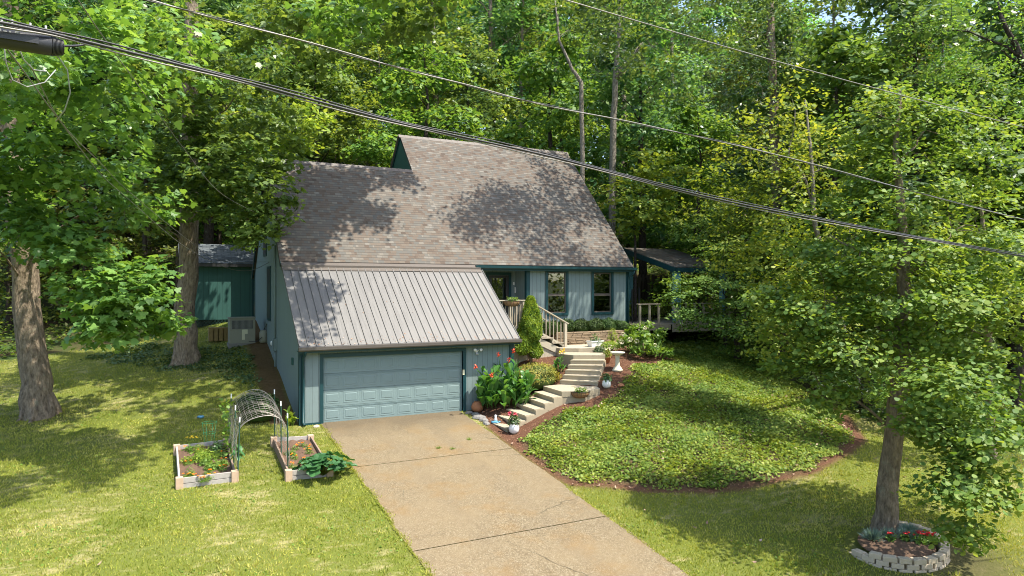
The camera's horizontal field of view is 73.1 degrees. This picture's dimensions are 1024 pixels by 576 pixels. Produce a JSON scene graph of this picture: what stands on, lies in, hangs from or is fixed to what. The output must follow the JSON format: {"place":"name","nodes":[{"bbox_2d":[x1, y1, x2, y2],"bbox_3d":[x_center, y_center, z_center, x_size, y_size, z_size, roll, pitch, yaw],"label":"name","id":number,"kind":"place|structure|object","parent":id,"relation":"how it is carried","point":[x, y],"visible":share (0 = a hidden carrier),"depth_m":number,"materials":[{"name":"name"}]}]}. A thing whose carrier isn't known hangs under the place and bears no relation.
{"place":"outdoors","nodes":[
{"label":"outdoors","id":0,"kind":"place"},
{"bbox_2d":[322,411,689,575],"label":"driveway","id":1,"kind":"structure","parent":0,"point":[446,500],"depth_m":16.63,"materials":[{"name":"beige concrete"}]},
{"bbox_2d":[320,424,691,575],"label":"edge grass","id":2,"kind":"structure","parent":1,"relation":"on","point":[397,530],"depth_m":15.89,"materials":[{"name":"green plant"}]},
{"bbox_2d":[0,131,1023,575],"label":"ground","id":3,"kind":"structure","parent":0,"point":[964,565],"depth_m":17.52,"materials":[{"name":"green plant"}]},
{"bbox_2d":[0,139,85,337],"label":"dark tree","id":4,"kind":"object","parent":3,"relation":"on","point":[8,287],"visible":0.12,"depth_m":32.90,"materials":[{"name":"green plant"}]},
{"bbox_2d":[0,0,100,230],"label":"forest tree","id":5,"kind":"object","parent":3,"relation":"on","point":[36,19],"visible":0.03,"depth_m":36.05,"materials":[{"name":"green plant"}]},
{"bbox_2d":[19,0,126,304],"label":"forest tree","id":6,"kind":"object","parent":3,"relation":"on","point":[54,16],"visible":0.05,"depth_m":36.25,"materials":[{"name":"green plant"}]},
{"bbox_2d":[0,138,151,332],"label":"dark tree","id":7,"kind":"object","parent":3,"relation":"on","point":[58,209],"visible":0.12,"depth_m":33.92,"materials":[{"name":"green plant"}]},
{"bbox_2d":[24,24,141,288],"bbox_3d":[-24.120,-6.824,37.472,7.926,15.770,7.803,0,0,-28],"label":"forest tree","id":8,"kind":"object","parent":3,"relation":"on","point":[70,147],"visible":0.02,"depth_m":36.83,"materials":[{"name":"green plant"}]},
{"bbox_2d":[32,32,169,288],"bbox_3d":[-21.181,-6.087,35.663,7.746,15.454,7.868,0,0,9],"label":"forest tree","id":9,"kind":"object","parent":3,"relation":"on","point":[96,129],"visible":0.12,"depth_m":34.93,"materials":[{"name":"green plant"}]},
{"bbox_2d":[45,0,224,257],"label":"forest tree","id":10,"kind":"object","parent":3,"relation":"on","point":[117,99],"visible":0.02,"depth_m":34.18,"materials":[{"name":"green plant"}]},
{"bbox_2d":[73,130,212,320],"bbox_3d":[-18.369,-2.795,34.434,6.732,10.926,5.683,0,0,-2],"label":"dark tree","id":11,"kind":"object","parent":3,"relation":"on","point":[142,253],"visible":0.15,"depth_m":34.05,"materials":[{"name":"green plant"}]},
{"bbox_2d":[80,342,262,386],"bbox_3d":[-13.070,2.871,27.442,9.871,1.181,3.122,0,0,22],"label":"ivy patch","id":12,"kind":"object","parent":3,"relation":"on","point":[170,352],"visible":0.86,"depth_m":27.27,"materials":[{"name":"green plant"}]},
{"bbox_2d":[71,0,279,307],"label":"forest tree","id":13,"kind":"object","parent":3,"relation":"on","point":[152,126],"visible":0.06,"depth_m":35.01,"materials":[{"name":"green plant"}]},
{"bbox_2d":[173,438,238,489],"bbox_3d":[-8.114,4.671,18.232,1.430,0.777,2.670,0,0,-27],"label":"raised bed","id":14,"kind":"object","parent":3,"relation":"on","point":[232,472],"visible":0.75,"depth_m":17.52,"materials":[{"name":"brown wood"}]},
{"bbox_2d":[140,0,271,243],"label":"forest tree","id":15,"kind":"object","parent":3,"relation":"on","point":[253,75],"depth_m":39.12,"materials":[{"name":"green plant"}]},
{"bbox_2d":[103,0,313,243],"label":"forest tree","id":16,"kind":"object","parent":3,"relation":"on","point":[214,7],"visible":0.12,"depth_m":35.29,"materials":[{"name":"green plant"}]},
{"bbox_2d":[177,243,253,327],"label":"garden shed","id":17,"kind":"structure","parent":3,"relation":"on","point":[223,293],"depth_m":32.59,"materials":[{"name":"green painted siding"},{"name":"grey asphalt shingle"}]},
{"bbox_2d":[227,317,255,347],"bbox_3d":[-11.256,1.935,28.755,1.080,1.450,0.760,0,0,-27],"label":"air conditioner","id":18,"kind":"object","parent":3,"relation":"on","point":[241,331],"visible":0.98,"depth_m":28.43,"materials":[{"name":"metal"}]},
{"bbox_2d":[0,0,499,422],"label":"tulip tree","id":19,"kind":"object","parent":3,"relation":"on","point":[27,238],"visible":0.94,"depth_m":18.43,"materials":[{"name":"green plant"}]},
{"bbox_2d":[228,389,289,470],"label":"garden arch","id":20,"kind":"structure","parent":3,"relation":"on","point":[280,419],"depth_m":18.46,"materials":[{"name":"green paint"}]},
{"bbox_2d":[218,398,238,455],"bbox_3d":[-7.776,3.869,18.933,0.541,1.663,1.245,0,0,-34],"label":"climbing plant","id":21,"kind":"object","parent":20,"relation":"attached to","point":[226,414],"visible":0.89,"depth_m":18.80,"materials":[{"name":"green plant"}]},
{"bbox_2d":[233,390,279,421],"bbox_3d":[-8.060,3.747,21.898,1.433,1.051,1.220,0,0,-27],"label":"wire mesh","id":22,"kind":"object","parent":20,"relation":"attached to","point":[256,399],"visible":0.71,"depth_m":21.59,"materials":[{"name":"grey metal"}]},
{"bbox_2d":[85,0,470,367],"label":"tulip tree","id":23,"kind":"object","parent":3,"relation":"on","point":[185,172],"visible":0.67,"depth_m":24.89,"materials":[{"name":"green plant"}]},
{"bbox_2d":[237,5,355,153],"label":"dark trunk tree","id":24,"kind":"object","parent":3,"relation":"on","point":[330,68],"visible":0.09,"depth_m":41.85,"materials":[{"name":"green plant"}]},
{"bbox_2d":[265,94,335,156],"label":"sapling","id":25,"kind":"object","parent":3,"relation":"on","point":[326,117],"visible":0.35,"depth_m":33.13,"materials":[{"name":"green plant"}]},
{"bbox_2d":[270,434,333,481],"bbox_3d":[-5.821,4.692,18.998,1.210,0.816,2.700,0,0,-27],"label":"raised bed","id":26,"kind":"object","parent":3,"relation":"on","point":[290,474],"visible":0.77,"depth_m":19.11,"materials":[{"name":"brown wood"}]},
{"bbox_2d":[292,451,356,476],"bbox_3d":[-4.875,4.563,17.982,1.741,0.658,1.394,0,0,-27],"label":"squash plant","id":27,"kind":"object","parent":26,"relation":"in","point":[315,464],"visible":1,"depth_m":17.76,"materials":[{"name":"green plant"}]},
{"bbox_2d":[248,38,372,163],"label":"forest tree","id":28,"kind":"object","parent":3,"relation":"on","point":[337,81],"visible":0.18,"depth_m":40.29,"materials":[{"name":"green plant"}]},
{"bbox_2d":[272,54,362,164],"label":"forest tree","id":29,"kind":"object","parent":3,"relation":"on","point":[339,145],"visible":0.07,"depth_m":47.22,"materials":[{"name":"green plant"}]},
{"bbox_2d":[311,80,384,157],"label":"sapling","id":30,"kind":"object","parent":3,"relation":"on","point":[335,137],"visible":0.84,"depth_m":36.10,"materials":[{"name":"green plant"}]},
{"bbox_2d":[320,34,433,166],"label":"forest tree","id":31,"kind":"object","parent":3,"relation":"on","point":[374,51],"visible":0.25,"depth_m":45.30,"materials":[{"name":"green plant"}]},
{"bbox_2d":[336,107,421,164],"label":"sapling","id":32,"kind":"object","parent":3,"relation":"on","point":[368,155],"visible":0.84,"depth_m":35.00,"materials":[{"name":"green plant"}]},
{"bbox_2d":[361,2,462,121],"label":"forest tree","id":33,"kind":"object","parent":3,"relation":"on","point":[417,7],"visible":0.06,"depth_m":62.13,"materials":[{"name":"green plant"}]},
{"bbox_2d":[350,36,492,166],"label":"forest tree","id":34,"kind":"object","parent":3,"relation":"on","point":[395,82],"visible":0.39,"depth_m":39.54,"materials":[{"name":"green plant"}]},
{"bbox_2d":[368,0,514,143],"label":"forest tree","id":35,"kind":"object","parent":3,"relation":"on","point":[458,31],"visible":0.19,"depth_m":47.74,"materials":[{"name":"green plant"}]},
{"bbox_2d":[251,135,636,426],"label":"house","id":36,"kind":"structure","parent":3,"relation":"on","point":[416,231],"depth_m":27.39,"materials":[{"name":"paint"}]},
{"bbox_2d":[324,351,461,422],"bbox_3d":[-3.960,3.324,23.496,4.880,2.146,0.048,0,0,-27],"label":"garage door","id":37,"kind":"structure","parent":36,"relation":"in","point":[357,402],"depth_m":23.41,"materials":[{"name":"paint"}]},
{"bbox_2d":[486,272,510,314],"bbox_3d":[-0.601,0.463,30.308,1.220,2.290,0.140,0,0,-27],"label":"front door","id":38,"kind":"structure","parent":36,"relation":"in","point":[500,282],"depth_m":30.40,"materials":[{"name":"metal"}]},
{"bbox_2d":[499,298,568,363],"bbox_3d":[0.148,1.845,28.927,3.411,2.850,3.005,0,0,-27],"label":"entry porch","id":39,"kind":"object","parent":36,"relation":"attached to","point":[549,344],"visible":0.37,"depth_m":28.01,"materials":[{"name":"weathered wood"},{"name":"beige paint"},{"name":"pale blue-gray painted siding"}]},
{"bbox_2d":[545,271,568,315],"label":"window","id":40,"kind":"structure","parent":36,"relation":"in","point":[556,301],"depth_m":30.54,"materials":[{"name":"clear glass"}]},
{"bbox_2d":[591,272,613,314],"bbox_3d":[4.104,0.201,31.412,1.180,2.010,0.130,0,0,-27],"label":"window","id":41,"kind":"structure","parent":36,"relation":"in","point":[602,303],"depth_m":31.45,"materials":[{"name":"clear glass"}]},
{"bbox_2d":[0,355,901,575],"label":"lawn clover","id":42,"kind":"object","parent":3,"relation":"on","point":[20,563],"visible":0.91,"depth_m":15.69,"materials":[{"name":"green plant"}]},
{"bbox_2d":[423,41,509,143],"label":"forest tree","id":43,"kind":"object","parent":3,"relation":"on","point":[467,94],"visible":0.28,"depth_m":47.40,"materials":[{"name":"green plant"}]},
{"bbox_2d":[449,0,534,138],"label":"forest tree","id":44,"kind":"object","parent":3,"relation":"on","point":[497,47],"visible":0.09,"depth_m":70.10,"materials":[{"name":"green plant"}]},
{"bbox_2d":[453,68,533,144],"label":"forest tree","id":45,"kind":"object","parent":3,"relation":"on","point":[491,86],"visible":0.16,"depth_m":52.88,"materials":[{"name":"green plant"}]},
{"bbox_2d":[420,0,575,131],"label":"forest tree","id":46,"kind":"object","parent":3,"relation":"on","point":[489,11],"visible":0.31,"depth_m":61.05,"materials":[{"name":"green plant"}]},
{"bbox_2d":[0,155,1010,426],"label":"forest undergrowth","id":47,"kind":"object","parent":3,"relation":"on","point":[676,339],"visible":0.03,"depth_m":33.51,"materials":[{"name":"green plant"}]},
{"bbox_2d":[474,349,539,408],"bbox_3d":[-0.255,3.158,24.571,2.525,2.056,2.104,0,0,0],"label":"canna plant","id":48,"kind":"object","parent":3,"relation":"on","point":[486,387],"visible":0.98,"depth_m":24.15,"materials":[{"name":"green plant"}]},
{"bbox_2d":[0,321,1023,575],"bbox_3d":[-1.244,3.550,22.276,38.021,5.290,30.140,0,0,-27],"label":"lawn grass","id":49,"kind":"structure","parent":3,"relation":"on","point":[106,453],"depth_m":16.52,"materials":[{"name":"green plant"}]},
{"bbox_2d":[453,0,586,138],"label":"forest tree","id":50,"kind":"object","parent":3,"relation":"on","point":[494,37],"visible":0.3,"depth_m":62.17,"materials":[{"name":"green plant"}]},
{"bbox_2d":[515,295,543,364],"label":"arborvitae","id":51,"kind":"object","parent":3,"relation":"on","point":[529,346],"visible":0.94,"depth_m":26.94,"materials":[{"name":"green plant"}]},
{"bbox_2d":[515,362,561,388],"bbox_3d":[0.895,3.240,25.810,2.088,1.086,1.609,0,0,-27],"label":"azalea shrub","id":52,"kind":"object","parent":3,"relation":"on","point":[545,374],"visible":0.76,"depth_m":25.33,"materials":[{"name":"yellow plant"}]},
{"bbox_2d":[519,0,587,181],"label":"crooked tree","id":53,"kind":"object","parent":3,"relation":"on","point":[559,42],"visible":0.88,"depth_m":35.94,"materials":[{"name":"green plant"}]},
{"bbox_2d":[97,355,1009,575],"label":"fallen leaves","id":54,"kind":"object","parent":3,"relation":"on","point":[663,451],"visible":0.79,"depth_m":20.91,"materials":[{"name":"brown plant"}]},
{"bbox_2d":[484,28,627,221],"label":"forest tree","id":55,"kind":"object","parent":3,"relation":"on","point":[552,85],"visible":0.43,"depth_m":40.52,"materials":[{"name":"green plant"}]},
{"bbox_2d":[492,342,621,432],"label":"garden stairs","id":56,"kind":"structure","parent":3,"relation":"on","point":[585,365],"depth_m":25.17,"materials":[{"name":"beige concrete"}]},
{"bbox_2d":[507,0,608,150],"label":"forest tree","id":57,"kind":"object","parent":3,"relation":"on","point":[523,13],"visible":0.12,"depth_m":62.31,"materials":[{"name":"green plant"}]},
{"bbox_2d":[522,96,606,192],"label":"forest tree","id":58,"kind":"object","parent":3,"relation":"on","point":[573,125],"visible":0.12,"depth_m":46.09,"materials":[{"name":"green plant"}]},
{"bbox_2d":[145,0,1023,219],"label":"power line","id":59,"kind":"object","parent":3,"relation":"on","point":[322,46],"visible":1,"depth_m":8.33,"materials":[{"name":"black rubber"}]},
{"bbox_2d":[554,330,624,344],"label":"stone retaining wall","id":60,"kind":"structure","parent":3,"relation":"on","point":[577,338],"depth_m":29.82,"materials":[{"name":"beige stone"}]},
{"bbox_2d":[539,0,680,233],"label":"forked tree","id":61,"kind":"object","parent":3,"relation":"on","point":[612,156],"visible":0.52,"depth_m":37.85,"materials":[{"name":"green plant"}]},
{"bbox_2d":[556,0,689,247],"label":"forest tree","id":62,"kind":"object","parent":3,"relation":"on","point":[602,56],"visible":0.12,"depth_m":55.12,"materials":[{"name":"green plant"}]},
{"bbox_2d":[587,49,659,185],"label":"forest tree","id":63,"kind":"object","parent":3,"relation":"on","point":[608,65],"visible":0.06,"depth_m":64.17,"materials":[{"name":"green plant"}]},
{"bbox_2d":[585,109,667,264],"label":"forest tree","id":64,"kind":"object","parent":3,"relation":"on","point":[628,170],"visible":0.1,"depth_m":47.39,"materials":[{"name":"green plant"}]},
{"bbox_2d":[616,320,674,358],"bbox_3d":[5.409,2.135,28.470,2.752,1.635,2.240,0,0,-27],"label":"hydrangea bush","id":65,"kind":"object","parent":3,"relation":"on","point":[641,339],"visible":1,"depth_m":28.24,"materials":[{"name":"green plant"}]},
{"bbox_2d":[591,148,700,330],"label":"young tree","id":66,"kind":"object","parent":3,"relation":"on","point":[647,173],"visible":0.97,"depth_m":34.39,"materials":[{"name":"green plant"}]},
{"bbox_2d":[573,0,725,317],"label":"forest tree","id":67,"kind":"object","parent":3,"relation":"on","point":[638,129],"visible":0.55,"depth_m":39.88,"materials":[{"name":"green plant"}]},
{"bbox_2d":[608,0,737,242],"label":"forest tree","id":68,"kind":"object","parent":3,"relation":"on","point":[713,13],"visible":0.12,"depth_m":62.42,"materials":[{"name":"green plant"}]},
{"bbox_2d":[638,274,707,316],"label":"board fence","id":69,"kind":"object","parent":3,"relation":"on","point":[654,277],"visible":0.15,"depth_m":40.33,"materials":[{"name":"brown wood"}]},
{"bbox_2d":[482,348,864,493],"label":"mulch chips","id":70,"kind":"object","parent":3,"relation":"on","point":[662,436],"visible":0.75,"depth_m":21.53,"materials":[{"name":"wood"}]},
{"bbox_2d":[617,84,737,275],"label":"forest tree","id":71,"kind":"object","parent":3,"relation":"on","point":[652,146],"visible":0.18,"depth_m":44.95,"materials":[{"name":"green plant"}]},
{"bbox_2d":[517,339,853,490],"bbox_3d":[7.815,3.806,26.755,9.596,2.932,20.393,0,0,25],"label":"ivy ground cover","id":72,"kind":"object","parent":3,"relation":"on","point":[734,366],"visible":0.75,"depth_m":21.77,"materials":[{"name":"green plant"}]},
{"bbox_2d":[623,248,748,331],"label":"covered deck","id":73,"kind":"structure","parent":3,"relation":"on","point":[675,262],"depth_m":34.14,"materials":[{"name":"wood"}]},
{"bbox_2d":[638,98,759,318],"bbox_3d":[10.561,-3.951,38.525,6.455,13.465,6.579,0,0,-8],"label":"forest tree","id":74,"kind":"object","parent":3,"relation":"on","point":[686,113],"visible":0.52,"depth_m":38.35,"materials":[{"name":"green plant"}]},
{"bbox_2d":[665,68,744,256],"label":"forest tree","id":75,"kind":"object","parent":3,"relation":"on","point":[708,109],"visible":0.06,"depth_m":54.43,"materials":[{"name":"green plant"}]},
{"bbox_2d":[674,61,745,239],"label":"forest tree","id":76,"kind":"object","parent":3,"relation":"on","point":[711,77],"visible":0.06,"depth_m":61.53,"materials":[{"name":"green plant"}]},
{"bbox_2d":[675,0,751,162],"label":"forest tree","id":77,"kind":"object","parent":3,"relation":"on","point":[713,35],"visible":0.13,"depth_m":69.59,"materials":[{"name":"green plant"}]},
{"bbox_2d":[665,177,781,346],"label":"understorey tree","id":78,"kind":"object","parent":3,"relation":"on","point":[708,232],"visible":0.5,"depth_m":32.80,"materials":[{"name":"green plant"}]},
{"bbox_2d":[651,241,796,360],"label":"dogwood tree","id":79,"kind":"object","parent":3,"relation":"on","point":[686,312],"visible":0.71,"depth_m":29.04,"materials":[{"name":"green plant"}]},
{"bbox_2d":[557,0,931,352],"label":"oak tree","id":80,"kind":"object","parent":3,"relation":"on","point":[770,8],"visible":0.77,"depth_m":32.39,"materials":[{"name":"green plant"}]},
{"bbox_2d":[705,7,787,256],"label":"forest tree","id":81,"kind":"object","parent":3,"relation":"on","point":[736,45],"visible":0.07,"depth_m":55.51,"materials":[{"name":"green plant"}]},
{"bbox_2d":[693,21,801,307],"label":"forest tree","id":82,"kind":"object","parent":3,"relation":"on","point":[759,133],"visible":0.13,"depth_m":46.12,"materials":[{"name":"green plant"}]},
{"bbox_2d":[710,0,788,163],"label":"forest tree","id":83,"kind":"object","parent":3,"relation":"on","point":[725,42],"visible":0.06,"depth_m":64.39,"materials":[{"name":"green plant"}]},
{"bbox_2d":[708,0,793,240],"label":"forest tree","id":84,"kind":"object","parent":3,"relation":"on","point":[725,21],"visible":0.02,"depth_m":69.19,"materials":[{"name":"green plant"}]},
{"bbox_2d":[711,158,821,353],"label":"understorey tree","id":85,"kind":"object","parent":3,"relation":"on","point":[741,221],"visible":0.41,"depth_m":31.34,"materials":[{"name":"green plant"}]},
{"bbox_2d":[703,0,840,341],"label":"forest tree","id":86,"kind":"object","parent":3,"relation":"on","point":[779,36],"visible":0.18,"depth_m":34.08,"materials":[{"name":"green plant"}]},
{"bbox_2d":[725,230,823,359],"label":"understorey tree","id":87,"kind":"object","parent":3,"relation":"on","point":[770,275],"visible":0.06,"depth_m":29.47,"materials":[{"name":"green plant"}]},
{"bbox_2d":[666,61,912,389],"bbox_3d":[10.553,-1.532,23.176,9.250,11.895,6.873,0,0,-27],"label":"maple tree","id":88,"kind":"object","parent":3,"relation":"on","point":[806,185],"visible":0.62,"depth_m":22.43,"materials":[{"name":"green plant"}]},
{"bbox_2d":[729,0,855,299],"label":"forest tree","id":89,"kind":"object","parent":3,"relation":"on","point":[808,23],"visible":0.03,"depth_m":47.01,"materials":[{"name":"green plant"}]},
{"bbox_2d":[565,0,1023,127],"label":"power line","id":90,"kind":"object","parent":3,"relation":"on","point":[778,61],"visible":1,"depth_m":9.52,"materials":[{"name":"black rubber"}]},
{"bbox_2d":[740,21,946,374],"bbox_3d":[13.600,-3.493,28.554,7.715,15.635,7.570,0,0,-38],"label":"forest tree","id":91,"kind":"object","parent":3,"relation":"on","point":[843,46],"visible":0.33,"depth_m":28.33,"materials":[{"name":"green plant"}]},
{"bbox_2d":[752,0,941,241],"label":"forest tree","id":92,"kind":"object","parent":3,"relation":"on","point":[833,14],"visible":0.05,"depth_m":37.32,"materials":[{"name":"green plant"}]},
{"bbox_2d":[783,133,910,351],"bbox_3d":[16.752,-1.955,33.178,8.396,11.474,7.856,0,0,4],"label":"forest tree","id":93,"kind":"object","parent":3,"relation":"on","point":[805,174],"visible":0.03,"depth_m":32.38,"materials":[{"name":"green plant"}]},
{"bbox_2d":[800,324,914,419],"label":"understorey tree","id":94,"kind":"object","parent":3,"relation":"on","point":[862,393],"visible":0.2,"depth_m":24.55,"materials":[{"name":"green plant"}]},
{"bbox_2d":[838,11,947,296],"bbox_3d":[20.520,-5.648,36.518,7.362,18.439,7.485,0,0,30],"label":"forest tree","id":95,"kind":"object","parent":3,"relation":"on","point":[911,56],"visible":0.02,"depth_m":35.47,"materials":[{"name":"green plant"}]},
{"bbox_2d":[849,521,949,572],"bbox_3d":[8.317,5.551,14.750,2.236,0.536,1.566,0,0,-27],"label":"stone planter","id":96,"kind":"object","parent":3,"relation":"on","point":[904,556],"visible":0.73,"depth_m":14.33,"materials":[{"name":"stone"}]},
{"bbox_2d":[727,77,1023,556],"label":"red maple tree","id":97,"kind":"object","parent":96,"relation":"in","point":[905,311],"visible":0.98,"depth_m":15.06,"materials":[{"name":"green plant"}]},
{"bbox_2d":[787,0,1023,370],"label":"forest tree","id":98,"kind":"object","parent":3,"relation":"on","point":[910,8],"visible":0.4,"depth_m":27.73,"materials":[{"name":"green plant"}]},
{"bbox_2d":[856,0,1023,427],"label":"locust tree","id":99,"kind":"object","parent":3,"relation":"on","point":[1017,52],"visible":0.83,"depth_m":24.69,"materials":[{"name":"green plant"}]},
{"bbox_2d":[889,0,1020,345],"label":"forest tree","id":100,"kind":"object","parent":3,"relation":"on","point":[934,52],"visible":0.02,"depth_m":36.93,"materials":[{"name":"green plant"}]},
{"bbox_2d":[888,183,1023,460],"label":"magnolia tree","id":101,"kind":"object","parent":3,"relation":"on","point":[1020,262],"visible":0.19,"depth_m":19.77,"materials":[{"name":"green plant"}]},
{"bbox_2d":[893,57,1023,383],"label":"forest tree","id":102,"kind":"object","parent":3,"relation":"on","point":[979,139],"visible":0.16,"depth_m":28.28,"materials":[{"name":"green plant"}]},
{"bbox_2d":[920,0,1023,369],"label":"forest tree","id":103,"kind":"object","parent":3,"relation":"on","point":[991,9],"visible":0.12,"depth_m":31.30,"materials":[{"name":"green plant"}]},
{"bbox_2d":[934,97,1023,378],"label":"forest tree","id":104,"kind":"object","parent":3,"relation":"on","point":[1015,212],"visible":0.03,"depth_m":29.59,"materials":[{"name":"green plant"}]},
{"bbox_2d":[0,17,1023,256],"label":"telephone cable","id":105,"kind":"object","parent":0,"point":[44,31],"visible":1,"depth_m":7.56,"materials":[{"name":"black rubber"}]},
{"bbox_2d":[0,19,64,55],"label":"cable splice box","id":106,"kind":"object","parent":105,"relation":"hanging from","point":[31,42],"visible":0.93,"depth_m":5.24,"materials":[{"name":"metal"}]},
{"bbox_2d":[386,0,1016,180],"label":"sky","id":107,"kind":"structure","parent":0,"point":[827,18],"materials":[{"name":"white"}]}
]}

